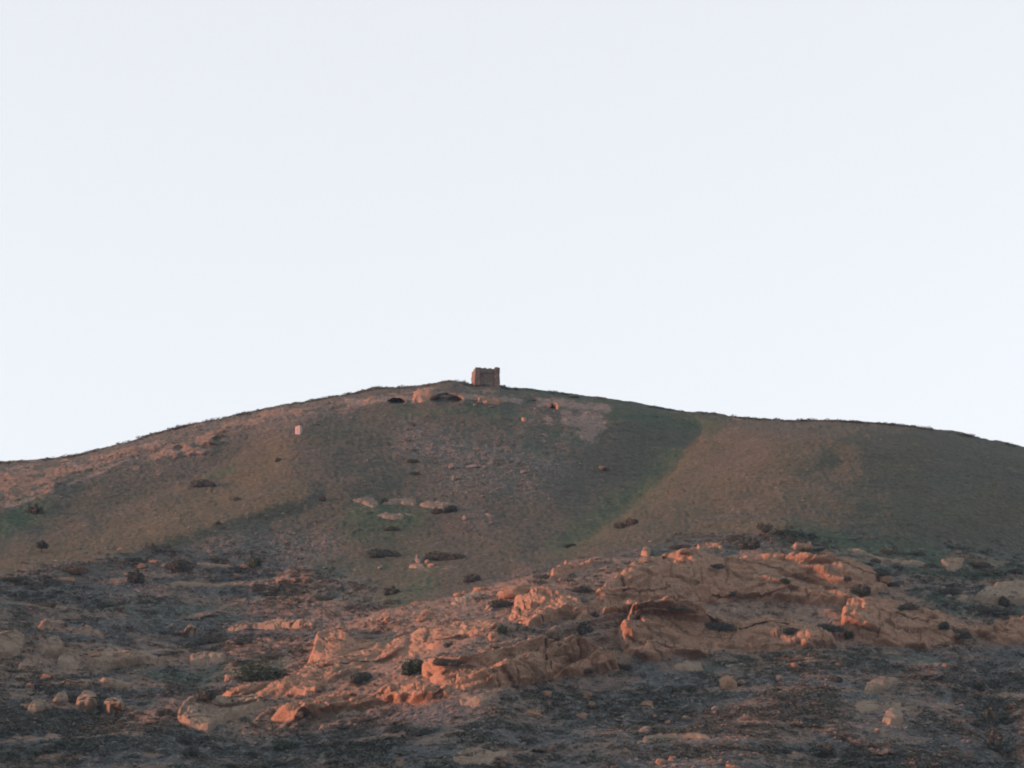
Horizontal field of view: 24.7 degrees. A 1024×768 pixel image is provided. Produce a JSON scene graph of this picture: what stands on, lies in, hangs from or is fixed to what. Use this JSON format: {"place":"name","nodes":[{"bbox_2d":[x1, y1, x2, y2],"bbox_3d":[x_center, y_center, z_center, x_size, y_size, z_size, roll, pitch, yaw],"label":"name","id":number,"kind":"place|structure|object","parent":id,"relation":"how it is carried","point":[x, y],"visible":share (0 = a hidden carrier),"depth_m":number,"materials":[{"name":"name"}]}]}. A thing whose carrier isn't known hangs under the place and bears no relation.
{"place":"outdoors","nodes":[
{"label":"outdoors","id":0,"kind":"place"},
{"bbox_2d":[0,380,1023,767],"bbox_3d":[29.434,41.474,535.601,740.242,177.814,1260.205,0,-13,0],"label":"hill","id":1,"kind":"structure","parent":0,"point":[842,444],"depth_m":586.07,"materials":[{"name":"brown soil"}]},
{"bbox_2d":[0,630,24,660],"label":"rock outcrop","id":2,"kind":"object","parent":1,"relation":"on","point":[15,639],"visible":1,"depth_m":491.14,"materials":[{"name":"stone"}]},
{"bbox_2d":[17,655,37,671],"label":"rock outcrop","id":3,"kind":"object","parent":1,"relation":"on","point":[30,661],"visible":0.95,"depth_m":479.15,"materials":[{"name":"stone"}]},
{"bbox_2d":[27,503,43,513],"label":"bush","id":4,"kind":"object","parent":1,"relation":"on","point":[35,509],"visible":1,"depth_m":615.37,"materials":[{"name":"green plant"}]},
{"bbox_2d":[26,699,45,713],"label":"rock outcrop","id":5,"kind":"object","parent":1,"relation":"on","point":[37,705],"visible":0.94,"depth_m":448.38,"materials":[{"name":"stone"}]},
{"bbox_2d":[34,540,48,552],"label":"tree","id":6,"kind":"object","parent":1,"relation":"on","point":[41,544],"visible":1,"depth_m":573.30,"materials":[{"name":"green plant"}]},
{"bbox_2d":[40,635,62,658],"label":"rock outcrop","id":7,"kind":"object","parent":1,"relation":"on","point":[52,648],"visible":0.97,"depth_m":492.79,"materials":[{"name":"stone"}]},
{"bbox_2d":[39,618,70,627],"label":"rock outcrop","id":8,"kind":"object","parent":1,"relation":"on","point":[47,622],"visible":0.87,"depth_m":511.80,"materials":[{"name":"stone"}]},
{"bbox_2d":[53,691,68,703],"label":"rock outcrop","id":9,"kind":"object","parent":1,"relation":"on","point":[61,696],"visible":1,"depth_m":455.97,"materials":[{"name":"stone"}]},
{"bbox_2d":[57,651,80,669],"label":"rock outcrop","id":10,"kind":"object","parent":1,"relation":"on","point":[68,660],"visible":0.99,"depth_m":489.17,"materials":[{"name":"stone"}]},
{"bbox_2d":[57,566,88,574],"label":"bush","id":11,"kind":"object","parent":1,"relation":"on","point":[75,570],"visible":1,"depth_m":552.62,"materials":[{"name":"plant"}]},
{"bbox_2d":[60,679,91,688],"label":"rock outcrop","id":12,"kind":"object","parent":1,"relation":"on","point":[82,683],"visible":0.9,"depth_m":467.42,"materials":[{"name":"stone"}]},
{"bbox_2d":[75,690,97,711],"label":"rock outcrop","id":13,"kind":"object","parent":1,"relation":"on","point":[86,700],"visible":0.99,"depth_m":452.46,"materials":[{"name":"stone"}]},
{"bbox_2d":[78,625,100,634],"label":"rock outcrop","id":14,"kind":"object","parent":1,"relation":"on","point":[87,629],"visible":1,"depth_m":511.85,"materials":[{"name":"stone"}]},
{"bbox_2d":[101,697,123,714],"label":"rock outcrop","id":15,"kind":"object","parent":1,"relation":"on","point":[109,707],"visible":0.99,"depth_m":450.68,"materials":[{"name":"stone"}]},
{"bbox_2d":[97,677,131,688],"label":"rock outcrop","id":16,"kind":"object","parent":1,"relation":"on","point":[112,683],"visible":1,"depth_m":471.19,"materials":[{"name":"stone"}]},
{"bbox_2d":[86,647,166,668],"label":"rock outcrop","id":17,"kind":"object","parent":1,"relation":"on","point":[107,658],"visible":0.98,"depth_m":491.22,"materials":[{"name":"stone"}]},
{"bbox_2d":[149,649,169,655],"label":"boulder","id":18,"kind":"object","parent":17,"relation":"on","point":[159,652],"visible":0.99,"depth_m":498.10,"materials":[{"name":"grey stone"}]},
{"bbox_2d":[126,568,144,582],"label":"bush","id":19,"kind":"object","parent":1,"relation":"on","point":[134,575],"visible":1,"depth_m":550.61,"materials":[{"name":"green plant"}]},
{"bbox_2d":[154,708,174,715],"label":"bush","id":20,"kind":"object","parent":1,"relation":"on","point":[164,712],"visible":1,"depth_m":441.85,"materials":[{"name":"green plant"}]},
{"bbox_2d":[163,558,194,572],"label":"bush","id":21,"kind":"object","parent":1,"relation":"on","point":[175,566],"visible":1,"depth_m":561.68,"materials":[{"name":"green plant"}]},
{"bbox_2d":[175,731,192,744],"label":"bush","id":22,"kind":"object","parent":1,"relation":"on","point":[185,738],"visible":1,"depth_m":417.81,"materials":[{"name":"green plant"}]},
{"bbox_2d":[182,623,197,635],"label":"rock outcrop","id":23,"kind":"object","parent":1,"relation":"on","point":[190,629],"visible":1,"depth_m":523.76,"materials":[{"name":"stone"}]},
{"bbox_2d":[182,745,199,758],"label":"bush","id":24,"kind":"object","parent":1,"relation":"on","point":[191,751],"visible":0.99,"depth_m":408.44,"materials":[{"name":"green plant"}]},
{"bbox_2d":[190,478,215,487],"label":"bush","id":25,"kind":"object","parent":1,"relation":"on","point":[203,483],"visible":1,"depth_m":630.72,"materials":[{"name":"green plant"}]},
{"bbox_2d":[189,651,226,665],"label":"rock outcrop","id":26,"kind":"object","parent":1,"relation":"on","point":[208,657],"visible":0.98,"depth_m":504.09,"materials":[{"name":"stone"}]},
{"bbox_2d":[199,634,228,643],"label":"bush","id":27,"kind":"object","parent":1,"relation":"on","point":[214,639],"visible":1,"depth_m":521.02,"materials":[{"name":"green plant"}]},
{"bbox_2d":[196,562,232,567],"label":"rock outcrop","id":28,"kind":"object","parent":1,"relation":"on","point":[210,564],"visible":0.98,"depth_m":567.91,"materials":[{"name":"stone"}]},
{"bbox_2d":[170,581,269,586],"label":"rock outcrop","id":29,"kind":"object","parent":1,"relation":"on","point":[186,583],"visible":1,"depth_m":557.34,"materials":[{"name":"stone"}]},
{"bbox_2d":[177,693,264,732],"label":"rock outcrop","id":30,"kind":"object","parent":1,"relation":"on","point":[195,718],"visible":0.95,"depth_m":443.64,"materials":[{"name":"stone"}]},
{"bbox_2d":[194,687,216,702],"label":"bush","id":31,"kind":"object","parent":30,"relation":"on","point":[203,694],"visible":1,"depth_m":445.40,"materials":[{"name":"green plant"}]},
{"bbox_2d":[247,555,261,567],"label":"bush","id":32,"kind":"object","parent":1,"relation":"on","point":[253,562],"visible":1,"depth_m":569.74,"materials":[{"name":"green plant"}]},
{"bbox_2d":[232,661,290,682],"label":"bush","id":33,"kind":"object","parent":1,"relation":"on","point":[256,673],"visible":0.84,"depth_m":473.19,"materials":[{"name":"green plant"}]},
{"bbox_2d":[226,618,313,632],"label":"rock outcrop","id":34,"kind":"object","parent":1,"relation":"on","point":[274,624],"visible":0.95,"depth_m":524.18,"materials":[{"name":"stone"}]},
{"bbox_2d":[273,738,299,750],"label":"bush","id":35,"kind":"object","parent":1,"relation":"on","point":[287,743],"visible":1,"depth_m":422.08,"materials":[{"name":"green plant"}]},
{"bbox_2d":[222,619,497,697],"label":"cliff","id":36,"kind":"structure","parent":1,"relation":"on","point":[350,647],"depth_m":473.24,"materials":[{"name":"stone"}]},
{"bbox_2d":[271,681,449,721],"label":"cliff","id":37,"kind":"structure","parent":1,"relation":"on","point":[417,692],"depth_m":437.89,"materials":[{"name":"stone"}]},
{"bbox_2d":[349,670,372,683],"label":"bush","id":38,"kind":"object","parent":1,"relation":"on","point":[359,677],"visible":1,"depth_m":454.58,"materials":[{"name":"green plant"}]},
{"bbox_2d":[352,496,378,507],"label":"rock outcrop","id":39,"kind":"object","parent":1,"relation":"on","point":[371,502],"visible":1,"depth_m":608.69,"materials":[{"name":"beige stone"}]},
{"bbox_2d":[365,548,400,557],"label":"bush","id":40,"kind":"object","parent":1,"relation":"on","point":[381,554],"visible":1,"depth_m":575.02,"materials":[{"name":"green plant"}]},
{"bbox_2d":[376,512,404,519],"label":"rock outcrop","id":41,"kind":"object","parent":1,"relation":"on","point":[388,515],"visible":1,"depth_m":600.69,"materials":[{"name":"beige stone"}]},
{"bbox_2d":[383,585,399,595],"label":"bush","id":42,"kind":"object","parent":1,"relation":"on","point":[391,590],"visible":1,"depth_m":537.60,"materials":[{"name":"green plant"}]},
{"bbox_2d":[383,498,416,505],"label":"rock outcrop","id":43,"kind":"object","parent":1,"relation":"on","point":[407,501],"visible":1,"depth_m":611.00,"materials":[{"name":"beige stone"}]},
{"bbox_2d":[401,658,422,675],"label":"bush","id":44,"kind":"object","parent":1,"relation":"on","point":[414,665],"visible":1,"depth_m":450.36,"materials":[{"name":"green plant"}]},
{"bbox_2d":[414,728,432,735],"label":"bush","id":45,"kind":"object","parent":1,"relation":"on","point":[425,731],"visible":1,"depth_m":414.25,"materials":[{"name":"green plant"}]},
{"bbox_2d":[412,387,438,402],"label":"rock outcrop","id":46,"kind":"object","parent":1,"relation":"on","point":[423,395],"visible":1,"depth_m":702.73,"materials":[{"name":"beige stone"}]},
{"bbox_2d":[420,608,437,615],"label":"boulder","id":47,"kind":"object","parent":1,"relation":"on","point":[430,611],"visible":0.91,"depth_m":502.06,"materials":[{"name":"stone"}]},
{"bbox_2d":[420,500,456,508],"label":"rock outcrop","id":48,"kind":"object","parent":1,"relation":"on","point":[436,504],"visible":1,"depth_m":609.86,"materials":[{"name":"beige stone"}]},
{"bbox_2d":[421,551,468,560],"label":"bush","id":49,"kind":"object","parent":1,"relation":"on","point":[442,556],"visible":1,"depth_m":566.84,"materials":[{"name":"green plant"}]},
{"bbox_2d":[444,504,457,512],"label":"bush","id":50,"kind":"object","parent":1,"relation":"on","point":[448,508],"visible":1,"depth_m":605.43,"materials":[{"name":"green plant"}]},
{"bbox_2d":[451,591,481,605],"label":"rock outcrop","id":51,"kind":"object","parent":1,"relation":"on","point":[464,599],"visible":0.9,"depth_m":510.07,"materials":[{"name":"stone"}]},
{"bbox_2d":[463,572,480,582],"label":"bush","id":52,"kind":"object","parent":1,"relation":"on","point":[470,577],"visible":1,"depth_m":540.71,"materials":[{"name":"green plant"}]},
{"bbox_2d":[460,694,496,707],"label":"rock outcrop","id":53,"kind":"object","parent":1,"relation":"on","point":[477,700],"visible":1,"depth_m":425.34,"materials":[{"name":"stone"}]},
{"bbox_2d":[453,747,507,767],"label":"rock outcrop","id":54,"kind":"object","parent":1,"relation":"on","point":[488,758],"visible":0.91,"depth_m":389.75,"materials":[{"name":"stone"}]},
{"bbox_2d":[471,367,500,387],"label":"ruined tower","id":55,"kind":"structure","parent":1,"relation":"on","point":[488,377],"depth_m":729.59,"materials":[{"name":"grey stone"}]},
{"bbox_2d":[478,397,503,404],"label":"rock outcrop","id":56,"kind":"object","parent":1,"relation":"on","point":[484,400],"visible":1,"depth_m":700.39,"materials":[{"name":"stone"}]},
{"bbox_2d":[488,631,499,641],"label":"boulder","id":57,"kind":"object","parent":1,"relation":"on","point":[493,636],"visible":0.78,"depth_m":466.06,"materials":[{"name":"stone"}]},
{"bbox_2d":[488,598,513,607],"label":"bush","id":58,"kind":"object","parent":1,"relation":"on","point":[500,603],"visible":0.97,"depth_m":501.12,"materials":[{"name":"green plant"}]},
{"bbox_2d":[0,380,1023,767],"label":"scrub","id":59,"kind":"object","parent":1,"relation":"on","point":[374,752],"visible":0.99,"depth_m":447.04,"materials":[{"name":"plant"}]},
{"bbox_2d":[0,387,1023,767],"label":"loose stones","id":60,"kind":"object","parent":1,"relation":"on","point":[504,643],"visible":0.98,"depth_m":456.58,"materials":[{"name":"brown stone"}]},
{"bbox_2d":[0,381,1023,767],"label":"grass tufts","id":61,"kind":"object","parent":1,"relation":"on","point":[490,555],"visible":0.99,"depth_m":592.25,"materials":[{"name":"green plant"}]},
{"bbox_2d":[422,635,619,691],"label":"cliff","id":62,"kind":"structure","parent":1,"relation":"on","point":[512,666],"depth_m":447.25,"materials":[{"name":"stone"}]},
{"bbox_2d":[431,658,460,665],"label":"bush","id":63,"kind":"object","parent":62,"relation":"on","point":[440,662],"visible":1,"depth_m":441.35,"materials":[{"name":"green plant"}]},
{"bbox_2d":[542,631,559,639],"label":"bush","id":64,"kind":"object","parent":62,"relation":"on","point":[553,635],"visible":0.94,"depth_m":464.63,"materials":[{"name":"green plant"}]},
{"bbox_2d":[524,709,541,718],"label":"boulder","id":65,"kind":"object","parent":1,"relation":"on","point":[535,713],"visible":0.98,"depth_m":426.76,"materials":[{"name":"stone"}]},
{"bbox_2d":[509,585,589,625],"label":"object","id":66,"kind":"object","parent":1,"relation":"on","point":[548,598],"depth_m":489.05,"materials":[{"name":"stone"}]},
{"bbox_2d":[496,585,530,599],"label":"boulder","id":67,"kind":"object","parent":66,"relation":"on","point":[509,592],"visible":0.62,"depth_m":506.91,"materials":[{"name":"stone"}]},
{"bbox_2d":[548,558,594,579],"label":"rock","id":68,"kind":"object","parent":1,"relation":"on","point":[565,569],"depth_m":532.29,"materials":[{"name":"stone"}]},
{"bbox_2d":[572,586,592,592],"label":"bush","id":69,"kind":"object","parent":1,"relation":"on","point":[578,589],"visible":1,"depth_m":508.15,"materials":[{"name":"green plant"}]},
{"bbox_2d":[578,621,593,634],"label":"bush","id":70,"kind":"object","parent":1,"relation":"on","point":[582,628],"visible":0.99,"depth_m":480.50,"materials":[{"name":"green plant"}]},
{"bbox_2d":[623,517,637,525],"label":"bush","id":71,"kind":"object","parent":1,"relation":"on","point":[629,521],"visible":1,"depth_m":590.64,"materials":[{"name":"plant"}]},
{"bbox_2d":[642,732,709,742],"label":"rock outcrop","id":72,"kind":"object","parent":1,"relation":"on","point":[694,735],"visible":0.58,"depth_m":411.67,"materials":[{"name":"stone"}]},
{"bbox_2d":[668,544,690,549],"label":"bush","id":73,"kind":"object","parent":1,"relation":"on","point":[675,546],"visible":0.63,"depth_m":555.04,"materials":[{"name":"green plant"}]},
{"bbox_2d":[677,683,697,691],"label":"bush","id":74,"kind":"object","parent":1,"relation":"on","point":[687,687],"visible":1,"depth_m":455.10,"materials":[{"name":"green plant"}]},
{"bbox_2d":[672,660,703,671],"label":"rock outcrop","id":75,"kind":"object","parent":1,"relation":"on","point":[686,665],"visible":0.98,"depth_m":470.54,"materials":[{"name":"stone"}]},
{"bbox_2d":[697,542,722,549],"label":"rock outcrop","id":76,"kind":"object","parent":1,"relation":"on","point":[706,545],"visible":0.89,"depth_m":557.93,"materials":[{"name":"stone"}]},
{"bbox_2d":[718,675,736,689],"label":"boulder","id":77,"kind":"object","parent":1,"relation":"on","point":[727,682],"visible":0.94,"depth_m":456.82,"materials":[{"name":"stone"}]},
{"bbox_2d":[618,596,837,660],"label":"cliff","id":78,"kind":"structure","parent":1,"relation":"on","point":[657,635],"depth_m":487.32,"materials":[{"name":"stone"}]},
{"bbox_2d":[704,621,737,631],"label":"bush","id":79,"kind":"object","parent":78,"relation":"on","point":[724,626],"visible":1,"depth_m":492.29,"materials":[{"name":"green plant"}]},
{"bbox_2d":[782,627,799,634],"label":"bush","id":80,"kind":"object","parent":78,"relation":"on","point":[790,630],"visible":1,"depth_m":488.31,"materials":[{"name":"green plant"}]},
{"bbox_2d":[816,623,846,631],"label":"bush","id":81,"kind":"object","parent":78,"relation":"on","point":[831,627],"visible":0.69,"depth_m":496.41,"materials":[{"name":"green plant"}]},
{"bbox_2d":[589,547,892,614],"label":"cliff","id":82,"kind":"structure","parent":1,"relation":"on","point":[819,579],"depth_m":522.08,"materials":[{"name":"stone"}]},
{"bbox_2d":[849,583,870,597],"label":"bush","id":83,"kind":"object","parent":82,"relation":"on","point":[861,590],"visible":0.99,"depth_m":525.52,"materials":[{"name":"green plant"}]},
{"bbox_2d":[872,567,890,577],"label":"bush","id":84,"kind":"object","parent":82,"relation":"on","point":[881,571],"visible":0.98,"depth_m":536.77,"materials":[{"name":"green plant"}]},
{"bbox_2d":[739,536,759,549],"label":"bush","id":85,"kind":"object","parent":1,"relation":"on","point":[753,544],"visible":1,"depth_m":557.74,"materials":[{"name":"green plant"}]},
{"bbox_2d":[756,522,773,537],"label":"tree","id":86,"kind":"object","parent":1,"relation":"on","point":[764,528],"visible":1,"depth_m":567.49,"materials":[{"name":"green plant"}]},
{"bbox_2d":[791,542,812,550],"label":"rock outcrop","id":87,"kind":"object","parent":1,"relation":"on","point":[797,546],"visible":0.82,"depth_m":559.15,"materials":[{"name":"stone"}]},
{"bbox_2d":[809,742,836,756],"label":"bush","id":88,"kind":"object","parent":1,"relation":"on","point":[829,750],"visible":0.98,"depth_m":406.69,"materials":[{"name":"green plant"}]},
{"bbox_2d":[863,676,898,693],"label":"rock outcrop","id":89,"kind":"object","parent":1,"relation":"on","point":[875,686],"visible":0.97,"depth_m":462.48,"materials":[{"name":"stone"}]},
{"bbox_2d":[854,700,915,712],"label":"rock outcrop","id":90,"kind":"object","parent":1,"relation":"on","point":[861,706],"visible":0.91,"depth_m":447.05,"materials":[{"name":"stone"}]},
{"bbox_2d":[849,548,925,565],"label":"rock outcrop","id":91,"kind":"object","parent":1,"relation":"on","point":[864,552],"visible":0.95,"depth_m":562.64,"materials":[{"name":"stone"}]},
{"bbox_2d":[882,707,903,724],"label":"rock outcrop","id":92,"kind":"object","parent":1,"relation":"on","point":[892,716],"visible":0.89,"depth_m":434.82,"materials":[{"name":"stone"}]},
{"bbox_2d":[840,597,1023,648],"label":"cliff","id":93,"kind":"structure","parent":1,"relation":"on","point":[872,621],"depth_m":505.25,"materials":[{"name":"stone"}]},
{"bbox_2d":[898,602,920,609],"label":"bush","id":94,"kind":"object","parent":93,"relation":"on","point":[906,606],"visible":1,"depth_m":511.52,"materials":[{"name":"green plant"}]},
{"bbox_2d":[952,629,971,639],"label":"bush","id":95,"kind":"object","parent":93,"relation":"on","point":[962,634],"visible":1,"depth_m":506.97,"materials":[{"name":"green plant"}]},
{"bbox_2d":[933,588,963,594],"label":"bush","id":96,"kind":"object","parent":1,"relation":"on","point":[953,591],"visible":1,"depth_m":534.71,"materials":[{"name":"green plant"}]},
{"bbox_2d":[941,557,963,570],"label":"rock outcrop","id":97,"kind":"object","parent":1,"relation":"on","point":[954,566],"visible":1,"depth_m":565.92,"materials":[{"name":"stone"}]},
{"bbox_2d":[966,678,985,690],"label":"bush","id":98,"kind":"object","parent":1,"relation":"on","point":[978,684],"visible":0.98,"depth_m":476.89,"materials":[{"name":"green plant"}]},
{"bbox_2d":[963,560,989,567],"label":"bush","id":99,"kind":"object","parent":1,"relation":"on","point":[980,564],"visible":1,"depth_m":568.02,"materials":[{"name":"green plant"}]},
{"bbox_2d":[962,604,1018,615],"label":"rock","id":100,"kind":"object","parent":1,"relation":"on","point":[993,609],"visible":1,"depth_m":531.07,"materials":[{"name":"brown stone"}]},
{"bbox_2d":[983,705,998,725],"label":"bush","id":101,"kind":"object","parent":1,"relation":"on","point":[989,715],"visible":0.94,"depth_m":452.62,"materials":[{"name":"green plant"}]},
{"bbox_2d":[987,725,1003,752],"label":"bush","id":102,"kind":"object","parent":1,"relation":"on","point":[995,738],"visible":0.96,"depth_m":428.50,"materials":[{"name":"green plant"}]},
{"bbox_2d":[971,580,1023,605],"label":"rock outcrop","id":103,"kind":"object","parent":1,"relation":"on","point":[984,595],"visible":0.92,"depth_m":548.01,"materials":[{"name":"stone"}]},
{"bbox_2d":[999,595,1010,606],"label":"bush","id":104,"kind":"object","parent":103,"relation":"on","point":[1004,601],"visible":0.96,"depth_m":540.44,"materials":[{"name":"green plant"}]},
{"bbox_2d":[0,0,1023,460],"label":"sky","id":105,"kind":"structure","parent":0,"point":[770,209],"materials":[{"name":"white"}]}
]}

